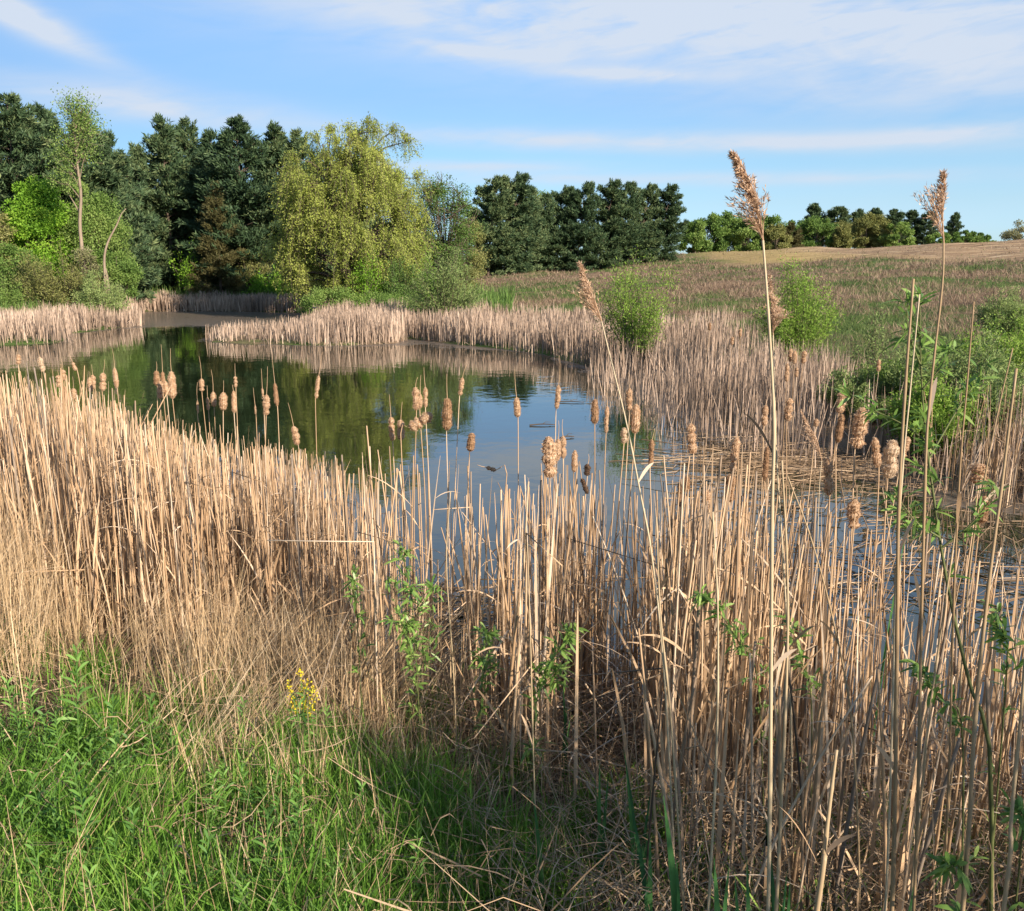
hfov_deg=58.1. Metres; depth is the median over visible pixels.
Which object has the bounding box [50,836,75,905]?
leafy weed
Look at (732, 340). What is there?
cattail
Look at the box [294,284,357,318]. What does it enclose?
bush
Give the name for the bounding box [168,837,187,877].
leafy weed
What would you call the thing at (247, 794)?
leafy weed
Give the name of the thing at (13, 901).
leafy weed
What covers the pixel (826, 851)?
bare reed
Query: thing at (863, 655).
reed stalk
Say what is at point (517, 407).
cattail
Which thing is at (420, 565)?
reed stalk
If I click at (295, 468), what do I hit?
reed stalk
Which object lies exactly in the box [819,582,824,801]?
reed stalk
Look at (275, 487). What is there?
reed stalk
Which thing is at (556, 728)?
reed stalk
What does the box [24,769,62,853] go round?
leafy weed
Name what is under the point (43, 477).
reed stalk
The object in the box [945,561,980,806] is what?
reed stalk
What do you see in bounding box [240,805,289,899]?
leafy weed
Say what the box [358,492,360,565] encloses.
reed stalk
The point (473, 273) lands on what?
bush
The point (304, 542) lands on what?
reed stalk
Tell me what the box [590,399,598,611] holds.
cattail
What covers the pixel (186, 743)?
leafy weed
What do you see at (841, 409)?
cattail
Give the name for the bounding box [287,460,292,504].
reed stalk
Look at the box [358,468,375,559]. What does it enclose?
reed stalk
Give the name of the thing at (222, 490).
reed stalk
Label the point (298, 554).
reed stalk
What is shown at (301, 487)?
reed stalk
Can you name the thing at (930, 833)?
reed stalk
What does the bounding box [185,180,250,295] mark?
juniper tree
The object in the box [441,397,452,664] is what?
cattail
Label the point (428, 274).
bush
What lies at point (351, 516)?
reed stalk
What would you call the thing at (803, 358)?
cattail
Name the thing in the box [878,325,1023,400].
bush
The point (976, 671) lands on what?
reed stalk
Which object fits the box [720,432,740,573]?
cattail
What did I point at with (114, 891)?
grass
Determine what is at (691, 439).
cattail
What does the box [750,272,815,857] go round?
plumed reed
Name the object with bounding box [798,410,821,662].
plumed reed
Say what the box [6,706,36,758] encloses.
leafy weed
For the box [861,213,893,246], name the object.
broadleaf tree
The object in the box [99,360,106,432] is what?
cattail
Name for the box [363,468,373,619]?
reed stalk
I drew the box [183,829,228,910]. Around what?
leafy weed
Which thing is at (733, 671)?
reed stalk
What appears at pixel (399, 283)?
bush
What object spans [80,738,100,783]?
leafy weed
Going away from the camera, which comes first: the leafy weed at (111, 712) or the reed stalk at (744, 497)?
the leafy weed at (111, 712)
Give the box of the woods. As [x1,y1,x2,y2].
[151,215,465,291]
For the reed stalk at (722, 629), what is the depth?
3.72 m
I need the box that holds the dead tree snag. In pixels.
[103,209,125,302]
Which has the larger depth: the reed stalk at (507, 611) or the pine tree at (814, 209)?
the pine tree at (814, 209)
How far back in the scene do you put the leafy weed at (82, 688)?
3.63 m
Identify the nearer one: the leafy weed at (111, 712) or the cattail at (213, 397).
the leafy weed at (111, 712)
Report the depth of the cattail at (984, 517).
4.06 m
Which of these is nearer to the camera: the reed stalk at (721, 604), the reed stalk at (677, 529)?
the reed stalk at (721, 604)
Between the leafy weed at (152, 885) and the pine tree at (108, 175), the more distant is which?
the pine tree at (108, 175)
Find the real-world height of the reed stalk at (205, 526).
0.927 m
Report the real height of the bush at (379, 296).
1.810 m
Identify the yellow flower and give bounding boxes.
[285,667,319,764]
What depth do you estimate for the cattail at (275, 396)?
7.35 m
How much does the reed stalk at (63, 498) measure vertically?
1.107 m
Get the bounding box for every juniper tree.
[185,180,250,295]
[785,221,804,247]
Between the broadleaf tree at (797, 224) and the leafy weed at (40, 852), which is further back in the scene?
the broadleaf tree at (797, 224)
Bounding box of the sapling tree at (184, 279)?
[165,237,205,296]
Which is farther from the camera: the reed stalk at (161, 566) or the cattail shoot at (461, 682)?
the reed stalk at (161, 566)
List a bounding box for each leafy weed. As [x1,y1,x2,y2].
[0,676,37,755]
[0,709,9,752]
[0,712,11,755]
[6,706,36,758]
[6,893,22,910]
[8,856,26,898]
[10,797,48,865]
[11,674,49,759]
[22,840,60,908]
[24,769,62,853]
[26,710,64,774]
[32,781,55,828]
[41,706,80,775]
[42,779,65,823]
[43,806,73,867]
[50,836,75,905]
[52,639,104,759]
[61,755,80,790]
[62,783,115,887]
[63,752,92,813]
[65,852,92,897]
[71,726,83,765]
[74,864,104,910]
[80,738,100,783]
[89,707,114,757]
[90,776,108,818]
[91,693,133,774]
[100,747,122,788]
[101,730,127,800]
[105,826,133,872]
[111,726,137,773]
[115,807,147,877]
[117,733,140,789]
[132,692,165,766]
[142,871,161,910]
[157,866,174,907]
[159,770,177,818]
[163,727,188,783]
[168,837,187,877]
[179,870,191,895]
[182,735,190,764]
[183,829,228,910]
[199,755,236,835]
[211,758,242,832]
[229,696,252,763]
[230,763,262,826]
[231,871,256,910]
[238,779,262,835]
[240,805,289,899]
[242,825,253,864]
[254,777,278,830]
[260,790,289,849]
[266,764,288,817]
[268,893,283,910]
[277,834,301,897]
[280,791,325,878]
[281,785,305,840]
[289,767,315,819]
[316,705,336,760]
[318,845,350,908]
[348,780,376,843]
[400,819,441,910]
[445,844,456,873]
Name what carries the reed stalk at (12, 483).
on the ground at (970, 251)
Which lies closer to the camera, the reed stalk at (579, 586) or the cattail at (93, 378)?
the reed stalk at (579, 586)
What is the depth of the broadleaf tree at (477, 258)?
58.59 m
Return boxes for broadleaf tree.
[0,212,18,277]
[0,241,46,305]
[52,176,136,286]
[453,217,491,285]
[526,187,550,227]
[676,219,712,252]
[684,211,731,251]
[708,210,746,251]
[728,218,765,250]
[753,214,792,245]
[760,223,793,249]
[788,218,813,237]
[798,215,838,247]
[825,219,853,247]
[832,224,854,247]
[850,211,882,248]
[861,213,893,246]
[876,221,916,246]
[999,219,1023,240]
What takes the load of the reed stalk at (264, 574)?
on the ground at (970, 251)
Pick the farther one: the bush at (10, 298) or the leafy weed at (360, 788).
the bush at (10, 298)
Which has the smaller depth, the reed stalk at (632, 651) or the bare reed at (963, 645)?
the bare reed at (963, 645)
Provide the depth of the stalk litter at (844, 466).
10.58 m
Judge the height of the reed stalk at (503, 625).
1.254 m
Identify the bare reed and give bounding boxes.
[439,491,457,756]
[521,542,538,885]
[656,517,684,910]
[707,512,718,910]
[774,460,788,910]
[779,749,855,910]
[787,476,860,910]
[875,279,915,910]
[884,294,919,910]
[907,525,955,910]
[936,302,974,910]
[937,348,1012,910]
[960,368,1017,910]
[1001,661,1023,910]
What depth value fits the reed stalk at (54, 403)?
5.92 m
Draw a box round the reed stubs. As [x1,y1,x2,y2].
[682,403,1023,601]
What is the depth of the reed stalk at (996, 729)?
3.99 m
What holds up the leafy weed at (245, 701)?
on the ground at (970, 251)
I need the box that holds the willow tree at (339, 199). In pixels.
[257,111,441,310]
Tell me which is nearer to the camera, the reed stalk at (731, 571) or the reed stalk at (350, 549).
the reed stalk at (731, 571)
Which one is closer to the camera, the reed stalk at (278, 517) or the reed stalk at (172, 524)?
the reed stalk at (172, 524)
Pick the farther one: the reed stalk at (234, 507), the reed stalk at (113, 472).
the reed stalk at (234, 507)
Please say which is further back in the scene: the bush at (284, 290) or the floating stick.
the bush at (284, 290)
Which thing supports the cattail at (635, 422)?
on the ground at (970, 251)
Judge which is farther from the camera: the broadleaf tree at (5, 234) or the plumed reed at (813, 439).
the broadleaf tree at (5, 234)
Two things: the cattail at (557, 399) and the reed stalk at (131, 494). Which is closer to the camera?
the reed stalk at (131, 494)
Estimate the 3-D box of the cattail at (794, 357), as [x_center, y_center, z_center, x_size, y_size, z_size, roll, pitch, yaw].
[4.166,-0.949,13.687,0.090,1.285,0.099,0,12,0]
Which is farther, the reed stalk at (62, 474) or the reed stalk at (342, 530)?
the reed stalk at (342, 530)
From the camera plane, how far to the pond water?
14.07 m
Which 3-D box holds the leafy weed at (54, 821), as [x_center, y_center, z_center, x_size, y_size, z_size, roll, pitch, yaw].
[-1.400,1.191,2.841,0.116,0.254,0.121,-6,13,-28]
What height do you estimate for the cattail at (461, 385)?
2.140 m
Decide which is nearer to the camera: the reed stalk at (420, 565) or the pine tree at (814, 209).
the reed stalk at (420, 565)
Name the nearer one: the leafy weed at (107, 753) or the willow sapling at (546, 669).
the leafy weed at (107, 753)
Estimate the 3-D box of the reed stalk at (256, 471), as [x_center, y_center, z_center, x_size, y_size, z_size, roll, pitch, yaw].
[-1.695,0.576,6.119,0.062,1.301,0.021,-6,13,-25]
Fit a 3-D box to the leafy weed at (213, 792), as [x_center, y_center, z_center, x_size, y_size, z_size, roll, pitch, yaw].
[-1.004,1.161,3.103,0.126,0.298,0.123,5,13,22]
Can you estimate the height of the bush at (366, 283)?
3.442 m
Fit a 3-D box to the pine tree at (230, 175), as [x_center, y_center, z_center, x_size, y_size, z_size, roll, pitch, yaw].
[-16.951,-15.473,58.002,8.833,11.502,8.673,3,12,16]
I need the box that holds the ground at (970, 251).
[0,239,1023,910]
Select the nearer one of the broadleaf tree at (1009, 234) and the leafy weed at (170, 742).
the leafy weed at (170, 742)
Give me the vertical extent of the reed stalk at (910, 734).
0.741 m
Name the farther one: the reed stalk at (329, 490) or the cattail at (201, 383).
the cattail at (201, 383)
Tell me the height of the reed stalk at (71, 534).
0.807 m
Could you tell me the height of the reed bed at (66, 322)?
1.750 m
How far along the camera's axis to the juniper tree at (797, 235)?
125.63 m
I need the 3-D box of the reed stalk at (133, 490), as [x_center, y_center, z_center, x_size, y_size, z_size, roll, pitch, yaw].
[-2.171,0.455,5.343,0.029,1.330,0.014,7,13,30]
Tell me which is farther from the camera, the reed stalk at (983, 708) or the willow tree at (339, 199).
the willow tree at (339, 199)
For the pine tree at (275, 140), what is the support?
on the ground at (970, 251)
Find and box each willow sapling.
[342,564,374,738]
[378,540,446,760]
[466,621,506,765]
[519,621,588,794]
[687,583,777,834]
[773,611,830,802]
[835,284,1010,910]
[899,659,988,906]
[919,851,978,910]
[975,599,1023,910]
[995,787,1023,910]
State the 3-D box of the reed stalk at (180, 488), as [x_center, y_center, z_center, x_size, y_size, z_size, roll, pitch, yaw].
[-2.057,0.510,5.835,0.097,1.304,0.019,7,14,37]
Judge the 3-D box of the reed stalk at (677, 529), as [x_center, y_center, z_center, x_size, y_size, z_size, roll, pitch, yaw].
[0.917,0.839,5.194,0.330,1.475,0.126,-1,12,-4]
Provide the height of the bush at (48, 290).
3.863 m
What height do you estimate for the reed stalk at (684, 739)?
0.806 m
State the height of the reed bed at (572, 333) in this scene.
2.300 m
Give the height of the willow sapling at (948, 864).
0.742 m
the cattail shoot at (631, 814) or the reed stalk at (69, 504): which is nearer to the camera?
the cattail shoot at (631, 814)
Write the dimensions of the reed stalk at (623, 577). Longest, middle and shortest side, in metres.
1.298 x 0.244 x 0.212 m
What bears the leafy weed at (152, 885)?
on the ground at (970, 251)
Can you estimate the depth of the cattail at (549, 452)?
4.48 m
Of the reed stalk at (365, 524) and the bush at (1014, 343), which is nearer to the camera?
the reed stalk at (365, 524)
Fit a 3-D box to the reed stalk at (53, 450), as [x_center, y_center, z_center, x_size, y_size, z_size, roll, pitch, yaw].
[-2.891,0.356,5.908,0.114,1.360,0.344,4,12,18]
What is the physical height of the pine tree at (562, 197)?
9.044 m
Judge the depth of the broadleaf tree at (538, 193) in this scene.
107.54 m
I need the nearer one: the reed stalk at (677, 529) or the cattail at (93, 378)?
the reed stalk at (677, 529)
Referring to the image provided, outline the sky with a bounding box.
[0,0,1023,256]
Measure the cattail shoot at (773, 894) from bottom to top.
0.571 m
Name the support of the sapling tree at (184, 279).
on the ground at (970, 251)
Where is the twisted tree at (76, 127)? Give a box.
[39,83,111,287]
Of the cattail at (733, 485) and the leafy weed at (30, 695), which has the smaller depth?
the leafy weed at (30, 695)
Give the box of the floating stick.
[530,422,554,425]
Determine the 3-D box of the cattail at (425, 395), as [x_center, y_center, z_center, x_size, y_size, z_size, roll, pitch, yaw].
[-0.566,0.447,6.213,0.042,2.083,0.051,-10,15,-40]
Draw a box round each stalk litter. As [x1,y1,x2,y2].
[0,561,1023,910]
[382,424,1023,681]
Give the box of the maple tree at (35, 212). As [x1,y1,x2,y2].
[0,174,75,286]
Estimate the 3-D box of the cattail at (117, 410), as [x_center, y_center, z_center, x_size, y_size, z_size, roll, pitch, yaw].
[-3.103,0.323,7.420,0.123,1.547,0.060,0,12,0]
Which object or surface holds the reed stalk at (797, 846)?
on the ground at (970, 251)
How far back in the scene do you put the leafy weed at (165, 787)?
3.19 m
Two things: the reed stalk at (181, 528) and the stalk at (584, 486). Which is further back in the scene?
the reed stalk at (181, 528)
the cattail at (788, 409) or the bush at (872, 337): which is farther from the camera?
the bush at (872, 337)
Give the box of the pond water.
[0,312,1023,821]
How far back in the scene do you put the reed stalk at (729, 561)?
4.60 m
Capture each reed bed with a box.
[0,300,145,344]
[0,363,1023,910]
[124,290,515,348]
[510,302,1023,502]
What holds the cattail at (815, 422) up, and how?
on the ground at (970, 251)
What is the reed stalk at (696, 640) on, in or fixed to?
on the ground at (970, 251)
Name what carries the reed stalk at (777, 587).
on the ground at (970, 251)
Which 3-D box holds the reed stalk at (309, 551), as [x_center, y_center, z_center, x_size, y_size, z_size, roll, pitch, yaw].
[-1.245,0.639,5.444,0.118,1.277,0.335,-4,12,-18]
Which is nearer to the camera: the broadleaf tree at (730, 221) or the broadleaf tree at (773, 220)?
the broadleaf tree at (730, 221)
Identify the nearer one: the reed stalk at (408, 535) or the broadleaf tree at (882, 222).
the reed stalk at (408, 535)
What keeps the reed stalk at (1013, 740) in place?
on the ground at (970, 251)
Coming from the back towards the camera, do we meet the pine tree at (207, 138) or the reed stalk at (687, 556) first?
the pine tree at (207, 138)
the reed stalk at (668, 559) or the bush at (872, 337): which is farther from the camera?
the bush at (872, 337)
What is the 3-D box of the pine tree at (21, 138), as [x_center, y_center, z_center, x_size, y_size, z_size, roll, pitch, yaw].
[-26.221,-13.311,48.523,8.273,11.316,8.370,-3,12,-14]
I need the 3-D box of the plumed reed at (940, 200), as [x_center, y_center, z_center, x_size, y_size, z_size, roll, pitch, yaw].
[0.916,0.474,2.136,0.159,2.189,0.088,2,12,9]
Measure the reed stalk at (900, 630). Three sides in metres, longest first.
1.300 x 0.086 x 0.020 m
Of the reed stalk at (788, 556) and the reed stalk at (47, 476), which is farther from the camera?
the reed stalk at (47, 476)
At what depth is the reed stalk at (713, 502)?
5.18 m
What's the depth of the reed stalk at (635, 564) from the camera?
4.62 m
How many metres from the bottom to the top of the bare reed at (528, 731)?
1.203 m
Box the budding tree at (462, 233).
[405,172,487,285]
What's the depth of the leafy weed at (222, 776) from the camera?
3.13 m
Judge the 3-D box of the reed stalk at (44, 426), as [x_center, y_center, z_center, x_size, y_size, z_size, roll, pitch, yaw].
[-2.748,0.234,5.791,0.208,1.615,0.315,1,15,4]
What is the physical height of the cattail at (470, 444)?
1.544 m
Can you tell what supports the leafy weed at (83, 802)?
on the ground at (970, 251)
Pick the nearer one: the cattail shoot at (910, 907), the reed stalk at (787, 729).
the cattail shoot at (910, 907)
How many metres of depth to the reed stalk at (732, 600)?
3.83 m
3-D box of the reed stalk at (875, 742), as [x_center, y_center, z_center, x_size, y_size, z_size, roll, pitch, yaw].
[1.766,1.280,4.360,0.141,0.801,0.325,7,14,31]
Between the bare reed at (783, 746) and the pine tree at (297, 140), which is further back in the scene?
the pine tree at (297, 140)
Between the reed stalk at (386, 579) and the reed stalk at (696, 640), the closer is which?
the reed stalk at (696, 640)
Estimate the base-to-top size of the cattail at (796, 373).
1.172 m
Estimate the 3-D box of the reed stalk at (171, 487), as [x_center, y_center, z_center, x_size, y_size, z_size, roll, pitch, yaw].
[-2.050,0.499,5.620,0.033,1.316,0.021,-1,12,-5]
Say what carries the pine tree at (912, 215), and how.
on the ground at (970, 251)
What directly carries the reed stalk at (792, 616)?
on the ground at (970, 251)
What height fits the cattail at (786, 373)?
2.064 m
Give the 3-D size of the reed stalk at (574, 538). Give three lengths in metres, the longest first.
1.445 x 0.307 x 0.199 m
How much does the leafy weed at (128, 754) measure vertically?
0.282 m
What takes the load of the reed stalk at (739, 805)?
on the ground at (970, 251)
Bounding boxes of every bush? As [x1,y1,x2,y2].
[0,274,41,310]
[5,234,110,308]
[67,265,133,314]
[69,245,103,291]
[96,249,145,302]
[231,245,275,293]
[241,265,285,295]
[274,280,293,295]
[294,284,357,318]
[348,245,395,304]
[350,287,414,309]
[380,251,431,302]
[399,246,487,320]
[412,242,438,298]
[454,266,477,291]
[586,244,679,369]
[743,251,849,366]
[813,356,908,423]
[845,306,895,370]
[851,356,955,395]
[875,362,995,459]
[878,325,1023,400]
[925,231,951,243]
[938,305,1023,386]
[949,229,985,242]
[953,361,1023,452]
[966,232,996,242]
[968,284,1023,338]
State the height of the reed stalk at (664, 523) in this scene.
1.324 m
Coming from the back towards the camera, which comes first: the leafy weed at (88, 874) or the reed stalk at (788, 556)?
the reed stalk at (788, 556)
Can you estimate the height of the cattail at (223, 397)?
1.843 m
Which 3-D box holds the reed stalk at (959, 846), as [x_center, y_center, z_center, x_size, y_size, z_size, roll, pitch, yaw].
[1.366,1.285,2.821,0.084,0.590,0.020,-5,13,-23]
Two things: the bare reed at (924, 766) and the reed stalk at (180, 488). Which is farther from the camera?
the reed stalk at (180, 488)
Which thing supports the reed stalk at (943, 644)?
on the ground at (970, 251)
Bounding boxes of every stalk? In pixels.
[0,393,42,581]
[3,417,36,602]
[19,508,29,606]
[25,390,44,503]
[28,449,69,584]
[30,410,49,546]
[33,367,78,530]
[33,415,50,602]
[38,434,61,555]
[45,405,78,508]
[48,442,90,595]
[49,378,60,440]
[52,376,74,544]
[55,413,72,571]
[62,506,106,610]
[67,504,75,567]
[71,417,109,624]
[76,411,116,633]
[86,405,124,624]
[92,397,118,544]
[102,414,148,514]
[110,410,119,607]
[111,388,119,520]
[113,410,138,517]
[115,424,129,584]
[124,418,133,633]
[127,421,145,631]
[130,424,181,629]
[131,411,133,561]
[134,401,141,559]
[134,434,176,645]
[137,417,157,641]
[140,422,147,555]
[150,450,203,609]
[151,435,164,568]
[158,523,184,613]
[164,431,178,562]
[165,431,195,613]
[173,434,192,575]
[180,420,182,649]
[182,444,183,581]
[183,463,236,628]
[185,450,242,624]
[193,446,219,582]
[195,489,209,585]
[200,501,212,566]
[204,460,214,617]
[210,470,217,642]
[212,440,223,616]
[217,543,225,644]
[218,497,237,583]
[221,460,229,610]
[228,449,280,644]
[229,448,282,633]
[230,472,260,561]
[233,440,236,506]
[237,495,255,630]
[241,473,281,635]
[255,446,257,499]
[255,463,263,542]
[259,544,270,616]
[260,452,281,543]
[264,447,279,613]
[271,449,279,545]
[271,457,287,613]
[273,468,307,619]
[275,454,305,658]
[275,478,284,572]
[276,506,328,647]
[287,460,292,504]
[291,448,299,539]
[293,458,315,639]
[296,449,300,564]
[300,459,301,513]
[303,448,319,515]
[308,467,312,609]
[316,454,341,618]
[317,460,330,560]
[328,463,357,534]
[331,487,366,584]
[337,474,349,597]
[341,455,356,681]
[341,471,364,678]
[347,473,375,602]
[356,471,380,617]
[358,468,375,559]
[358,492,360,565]
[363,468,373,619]
[369,468,418,670]
[379,569,385,688]
[380,497,387,575]
[384,558,389,608]
[399,471,447,638]
[402,464,423,691]
[454,490,519,712]
[464,545,480,701]
[470,471,473,694]
[475,581,549,782]
[477,614,557,794]
[481,489,534,651]
[495,539,523,735]
[510,476,551,644]
[527,621,557,772]
[534,480,573,676]
[540,496,586,681]
[543,461,588,704]
[567,465,567,529]
[568,461,580,683]
[569,473,592,714]
[570,495,601,626]
[570,525,586,697]
[574,500,620,619]
[581,496,606,638]
[591,644,597,827]
[599,470,626,704]
[599,501,619,691]
[609,499,642,718]
[623,540,698,807]
[626,610,636,729]
[634,492,637,683]
[636,505,716,832]
[639,534,643,657]
[642,486,646,650]
[643,491,660,640]
[645,701,734,865]
[651,486,675,761]
[652,456,726,770]
[658,554,698,730]
[663,497,665,566]
[665,677,696,882]
[673,479,684,617]
[673,505,709,654]
[678,489,688,621]
[678,491,698,631]
[683,499,719,613]
[692,586,745,779]
[696,468,734,733]
[697,532,728,757]
[704,496,779,781]
[704,621,781,825]
[708,557,730,673]
[712,568,727,743]
[713,475,738,780]
[713,488,743,606]
[716,464,747,708]
[716,686,824,910]
[720,529,730,626]
[726,474,740,816]
[727,545,730,591]
[733,641,756,878]
[740,531,773,756]
[743,483,756,723]
[744,471,756,667]
[749,515,808,767]
[753,524,763,730]
[756,497,844,814]
[757,657,789,910]
[758,557,812,725]
[759,519,766,653]
[761,590,797,681]
[763,630,773,755]
[773,579,775,693]
[774,783,788,888]
[776,523,778,720]
[778,507,827,635]
[778,508,811,671]
[785,564,807,764]
[786,512,831,809]
[787,521,812,693]
[794,529,832,694]
[800,771,803,910]
[810,533,825,669]
[813,559,865,777]
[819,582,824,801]
[820,560,890,726]
[823,664,880,910]
[832,736,847,897]
[845,535,889,700]
[847,528,867,738]
[859,560,864,783]
[867,545,903,736]
[871,644,899,776]
[877,669,887,910]
[878,566,890,670]
[881,575,901,781]
[885,565,942,776]
[892,532,977,808]
[899,552,902,781]
[899,682,969,807]
[900,565,959,810]
[901,608,960,797]
[904,768,935,908]
[906,737,961,909]
[926,769,947,910]
[930,547,949,727]
[939,632,993,822]
[944,603,1019,805]
[944,611,1001,811]
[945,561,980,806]
[955,551,998,811]
[957,791,961,880]
[985,677,994,910]
[1010,569,1022,784]
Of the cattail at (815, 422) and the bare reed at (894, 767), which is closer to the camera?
the bare reed at (894, 767)
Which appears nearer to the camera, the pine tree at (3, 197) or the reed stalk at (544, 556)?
the reed stalk at (544, 556)
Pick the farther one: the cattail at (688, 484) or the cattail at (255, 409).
the cattail at (255, 409)
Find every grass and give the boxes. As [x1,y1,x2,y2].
[0,281,518,315]
[0,454,1023,910]
[0,601,1023,910]
[178,239,1023,381]
[472,240,1023,391]
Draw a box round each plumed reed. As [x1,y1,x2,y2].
[568,260,674,846]
[725,150,795,910]
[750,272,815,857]
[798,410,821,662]
[912,168,948,910]
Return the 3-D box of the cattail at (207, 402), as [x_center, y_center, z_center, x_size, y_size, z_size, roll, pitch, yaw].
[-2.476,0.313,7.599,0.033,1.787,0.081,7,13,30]
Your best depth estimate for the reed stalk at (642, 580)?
5.67 m
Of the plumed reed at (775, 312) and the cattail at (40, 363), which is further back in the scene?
the cattail at (40, 363)
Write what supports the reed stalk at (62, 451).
on the ground at (970, 251)
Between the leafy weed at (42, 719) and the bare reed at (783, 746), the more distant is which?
the leafy weed at (42, 719)
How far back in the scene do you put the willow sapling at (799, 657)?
3.00 m
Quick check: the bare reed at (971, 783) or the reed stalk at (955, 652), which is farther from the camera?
the reed stalk at (955, 652)
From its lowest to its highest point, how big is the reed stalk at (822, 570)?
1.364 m
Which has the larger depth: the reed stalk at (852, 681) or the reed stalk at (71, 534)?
the reed stalk at (71, 534)
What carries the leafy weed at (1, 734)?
on the ground at (970, 251)
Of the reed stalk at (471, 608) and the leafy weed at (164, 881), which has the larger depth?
the reed stalk at (471, 608)
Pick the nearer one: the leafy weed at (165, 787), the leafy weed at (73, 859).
the leafy weed at (73, 859)
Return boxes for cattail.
[15,345,20,401]
[36,343,47,397]
[55,374,59,394]
[61,359,69,437]
[69,354,85,419]
[71,384,78,431]
[87,377,92,414]
[91,364,98,421]
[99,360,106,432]
[111,401,120,424]
[112,349,119,412]
[153,363,160,439]
[156,375,164,440]
[160,349,168,445]
[163,377,173,461]
[167,348,180,476]
[196,382,205,463]
[199,358,209,473]
[206,392,211,463]
[210,371,216,443]
[219,380,227,445]
[231,385,238,468]
[233,376,239,502]
[253,389,257,448]
[261,371,264,432]
[262,366,269,521]
[272,360,280,478]
[288,404,307,550]
[315,357,321,513]
[388,395,402,599]
[396,407,405,641]
[400,412,432,658]
[412,377,420,636]
[419,378,426,639]
[422,377,433,634]
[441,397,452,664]
[449,365,466,629]
[463,433,475,685]
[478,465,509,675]
[513,384,521,657]
[540,436,558,717]
[550,420,561,668]
[554,355,560,514]
[560,420,566,676]
[571,450,577,673]
[573,454,590,720]
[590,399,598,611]
[599,391,609,621]
[612,427,627,698]
[618,372,632,665]
[621,404,640,697]
[648,429,654,615]
[677,482,681,535]
[684,477,689,614]
[686,418,697,529]
[701,484,710,509]
[703,322,710,390]
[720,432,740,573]
[723,474,735,667]
[726,336,733,418]
[737,327,741,406]
[755,446,769,611]
[760,405,768,526]
[778,398,793,630]
[782,359,789,456]
[787,345,792,376]
[791,350,797,430]
[791,367,798,441]
[797,349,806,426]
[800,419,818,570]
[822,445,833,524]
[825,380,846,532]
[828,414,844,682]
[832,407,868,752]
[841,499,861,692]
[859,437,910,741]
[863,439,899,784]
[870,357,880,431]
[870,437,881,755]
[937,447,989,793]
[956,496,990,777]
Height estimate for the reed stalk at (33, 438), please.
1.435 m
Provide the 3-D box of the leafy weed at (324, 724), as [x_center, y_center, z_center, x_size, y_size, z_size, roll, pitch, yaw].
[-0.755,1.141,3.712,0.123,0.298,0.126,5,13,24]
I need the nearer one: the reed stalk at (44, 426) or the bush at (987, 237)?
the reed stalk at (44, 426)
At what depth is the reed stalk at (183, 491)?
5.66 m
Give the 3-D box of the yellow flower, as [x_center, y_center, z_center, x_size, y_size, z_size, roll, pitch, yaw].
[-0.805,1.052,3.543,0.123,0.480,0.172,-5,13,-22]
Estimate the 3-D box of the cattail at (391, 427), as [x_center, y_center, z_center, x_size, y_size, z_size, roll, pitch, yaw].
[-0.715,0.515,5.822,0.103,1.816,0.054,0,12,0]
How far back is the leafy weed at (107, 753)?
3.29 m
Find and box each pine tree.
[0,92,85,275]
[0,101,67,217]
[0,136,24,257]
[0,185,25,257]
[15,115,166,303]
[95,128,162,302]
[123,141,178,289]
[129,112,205,293]
[154,115,214,286]
[171,126,253,281]
[174,114,292,291]
[227,120,333,291]
[253,127,335,287]
[453,174,529,276]
[475,171,545,273]
[509,188,550,272]
[528,192,562,271]
[538,184,588,270]
[550,181,609,271]
[575,178,633,269]
[599,180,649,264]
[620,182,666,264]
[636,183,688,261]
[797,202,826,246]
[821,206,852,245]
[850,208,864,246]
[870,207,884,228]
[882,208,912,238]
[903,209,924,244]
[915,210,938,244]
[944,212,963,241]
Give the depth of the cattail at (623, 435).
5.14 m
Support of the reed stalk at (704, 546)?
on the ground at (970, 251)
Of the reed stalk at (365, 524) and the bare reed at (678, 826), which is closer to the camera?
the bare reed at (678, 826)
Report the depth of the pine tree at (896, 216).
144.89 m
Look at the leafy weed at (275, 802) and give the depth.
3.05 m
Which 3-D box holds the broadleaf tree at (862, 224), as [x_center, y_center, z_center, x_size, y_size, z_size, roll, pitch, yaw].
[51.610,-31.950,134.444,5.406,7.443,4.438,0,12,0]
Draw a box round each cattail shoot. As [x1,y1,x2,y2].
[452,662,463,705]
[533,796,544,909]
[561,688,569,776]
[595,762,607,885]
[623,749,650,905]
[632,811,652,910]
[663,795,680,910]
[714,860,719,910]
[723,866,728,910]
[735,856,750,910]
[765,816,789,910]
[908,858,917,910]
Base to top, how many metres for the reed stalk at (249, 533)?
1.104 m
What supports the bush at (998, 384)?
on the ground at (970, 251)
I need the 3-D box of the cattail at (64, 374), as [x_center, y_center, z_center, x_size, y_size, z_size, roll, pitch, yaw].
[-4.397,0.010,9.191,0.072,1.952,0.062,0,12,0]
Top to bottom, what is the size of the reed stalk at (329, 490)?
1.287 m
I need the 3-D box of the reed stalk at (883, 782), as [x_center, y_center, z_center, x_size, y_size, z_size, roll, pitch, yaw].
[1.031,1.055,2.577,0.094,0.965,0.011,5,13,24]
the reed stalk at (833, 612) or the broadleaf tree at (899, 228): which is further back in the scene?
the broadleaf tree at (899, 228)
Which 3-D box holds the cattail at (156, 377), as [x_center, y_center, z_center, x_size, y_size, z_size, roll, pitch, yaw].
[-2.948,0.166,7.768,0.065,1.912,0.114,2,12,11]
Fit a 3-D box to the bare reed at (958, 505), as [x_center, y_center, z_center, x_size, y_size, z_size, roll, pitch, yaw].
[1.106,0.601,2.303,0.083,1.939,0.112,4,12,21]
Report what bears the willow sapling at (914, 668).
on the ground at (970, 251)

